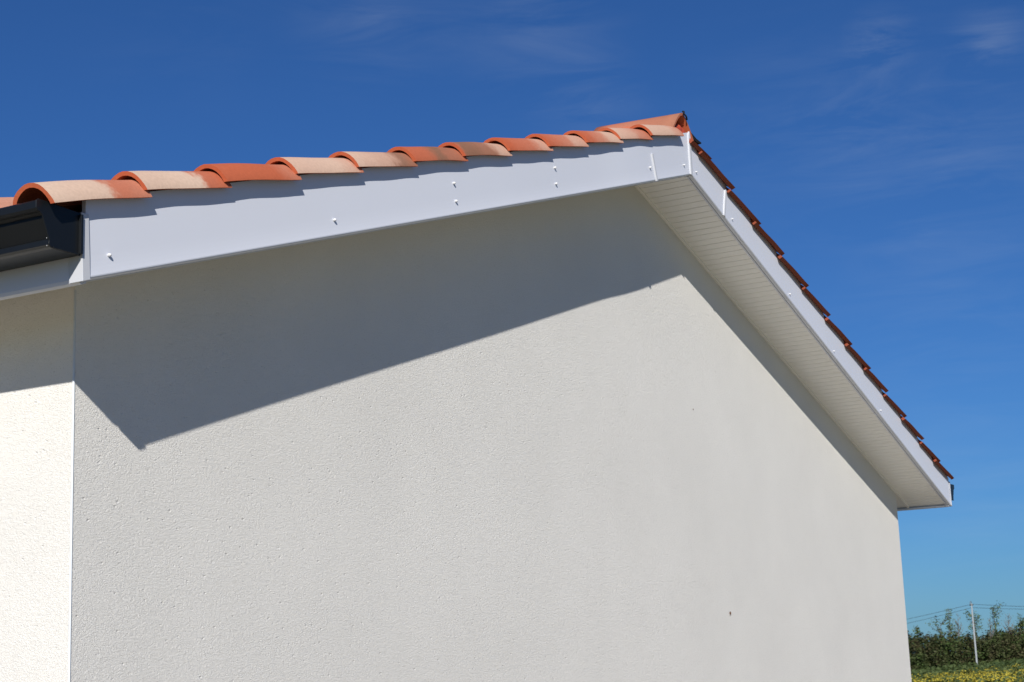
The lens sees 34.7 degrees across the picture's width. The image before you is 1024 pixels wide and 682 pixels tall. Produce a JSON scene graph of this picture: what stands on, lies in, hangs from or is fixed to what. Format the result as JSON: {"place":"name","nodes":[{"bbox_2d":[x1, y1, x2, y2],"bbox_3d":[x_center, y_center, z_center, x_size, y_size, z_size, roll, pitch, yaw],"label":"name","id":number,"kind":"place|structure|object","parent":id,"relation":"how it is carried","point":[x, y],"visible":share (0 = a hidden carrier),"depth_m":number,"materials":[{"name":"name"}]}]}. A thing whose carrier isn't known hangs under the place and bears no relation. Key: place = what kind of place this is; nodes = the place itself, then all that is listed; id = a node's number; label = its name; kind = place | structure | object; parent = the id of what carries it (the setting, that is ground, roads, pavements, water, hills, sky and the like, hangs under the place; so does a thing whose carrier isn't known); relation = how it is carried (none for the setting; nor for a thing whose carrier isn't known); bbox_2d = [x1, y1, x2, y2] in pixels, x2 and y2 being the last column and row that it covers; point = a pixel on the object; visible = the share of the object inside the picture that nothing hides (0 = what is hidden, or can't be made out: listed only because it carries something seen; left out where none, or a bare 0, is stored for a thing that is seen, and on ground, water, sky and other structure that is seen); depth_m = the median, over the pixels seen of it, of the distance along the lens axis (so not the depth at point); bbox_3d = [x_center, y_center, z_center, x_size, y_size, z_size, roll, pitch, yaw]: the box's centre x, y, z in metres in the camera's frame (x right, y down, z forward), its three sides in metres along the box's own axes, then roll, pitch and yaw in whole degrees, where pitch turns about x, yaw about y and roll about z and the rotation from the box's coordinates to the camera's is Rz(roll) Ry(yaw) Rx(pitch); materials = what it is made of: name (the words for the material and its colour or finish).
{"place":"outdoors","nodes":[
{"label":"outdoors","id":0,"kind":"place"},
{"bbox_2d":[0,0,1023,643],"label":"sky","id":1,"kind":"structure","parent":0,"point":[879,144],"materials":[{"name":"blue"}]},
{"bbox_2d":[911,652,1023,681],"bbox_3d":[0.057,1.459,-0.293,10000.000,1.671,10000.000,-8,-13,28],"label":"ground","id":2,"kind":"structure","parent":0,"point":[976,667],"depth_m":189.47,"materials":[{"name":"green plant"}]},
{"bbox_2d":[913,625,922,665],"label":"young tree","id":3,"kind":"object","parent":2,"relation":"on","point":[916,627],"visible":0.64,"depth_m":199.46,"materials":[{"name":"green plant"}]},
{"bbox_2d":[925,610,952,656],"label":"young tree","id":4,"kind":"object","parent":2,"relation":"on","point":[939,629],"visible":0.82,"depth_m":205.00,"materials":[{"name":"green plant"}]},
{"bbox_2d":[945,609,957,663],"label":"young tree","id":5,"kind":"object","parent":2,"relation":"on","point":[949,625],"visible":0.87,"depth_m":206.96,"materials":[{"name":"green plant"}]},
{"bbox_2d":[952,614,963,635],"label":"young tree","id":6,"kind":"object","parent":2,"relation":"on","point":[958,626],"visible":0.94,"depth_m":208.62,"materials":[{"name":"green plant"}]},
{"bbox_2d":[907,624,1023,669],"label":"hedge","id":7,"kind":"object","parent":2,"relation":"on","point":[935,649],"visible":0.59,"depth_m":205.97,"materials":[{"name":"green plant"}]},
{"bbox_2d":[911,663,1023,681],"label":"meadow flowers","id":8,"kind":"object","parent":2,"relation":"on","point":[974,679],"visible":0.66,"depth_m":114.21,"materials":[{"name":"yellow plant"}]},
{"bbox_2d":[963,609,981,660],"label":"young tree","id":9,"kind":"object","parent":2,"relation":"on","point":[970,615],"visible":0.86,"depth_m":212.88,"materials":[{"name":"green plant"}]},
{"bbox_2d":[970,601,977,663],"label":"utility pole","id":10,"kind":"object","parent":2,"relation":"on","point":[971,604],"visible":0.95,"depth_m":204.78,"materials":[{"name":"concrete"}]},
{"bbox_2d":[907,607,1000,623],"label":"overhead cable","id":11,"kind":"object","parent":10,"relation":"attached to","point":[956,611],"visible":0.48,"depth_m":204.45,"materials":[{"name":"black plastic"}]},
{"bbox_2d":[909,604,1023,618],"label":"overhead cable","id":12,"kind":"object","parent":10,"relation":"attached to","point":[962,606],"visible":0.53,"depth_m":204.81,"materials":[{"name":"black plastic"}]},
{"bbox_2d":[987,618,994,636],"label":"young tree","id":13,"kind":"object","parent":2,"relation":"on","point":[990,635],"visible":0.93,"depth_m":215.95,"materials":[{"name":"green plant"}]},
{"bbox_2d":[990,602,1003,635],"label":"young tree","id":14,"kind":"object","parent":2,"relation":"on","point":[994,616],"visible":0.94,"depth_m":218.06,"materials":[{"name":"green plant"}]},
{"bbox_2d":[1003,614,1013,647],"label":"young tree","id":15,"kind":"object","parent":2,"relation":"on","point":[1011,628],"visible":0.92,"depth_m":220.59,"materials":[{"name":"green plant"}]},
{"bbox_2d":[1013,613,1023,657],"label":"young tree","id":16,"kind":"object","parent":2,"relation":"on","point":[1020,623],"visible":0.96,"depth_m":223.42,"materials":[{"name":"green plant"}]},
{"label":"yard","id":17,"kind":"structure","parent":0,"visible":0},
{"bbox_2d":[0,111,953,681],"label":"house","id":18,"kind":"structure","parent":17,"relation":"on","point":[610,403],"depth_m":5.70,"materials":[{"name":"paint"}]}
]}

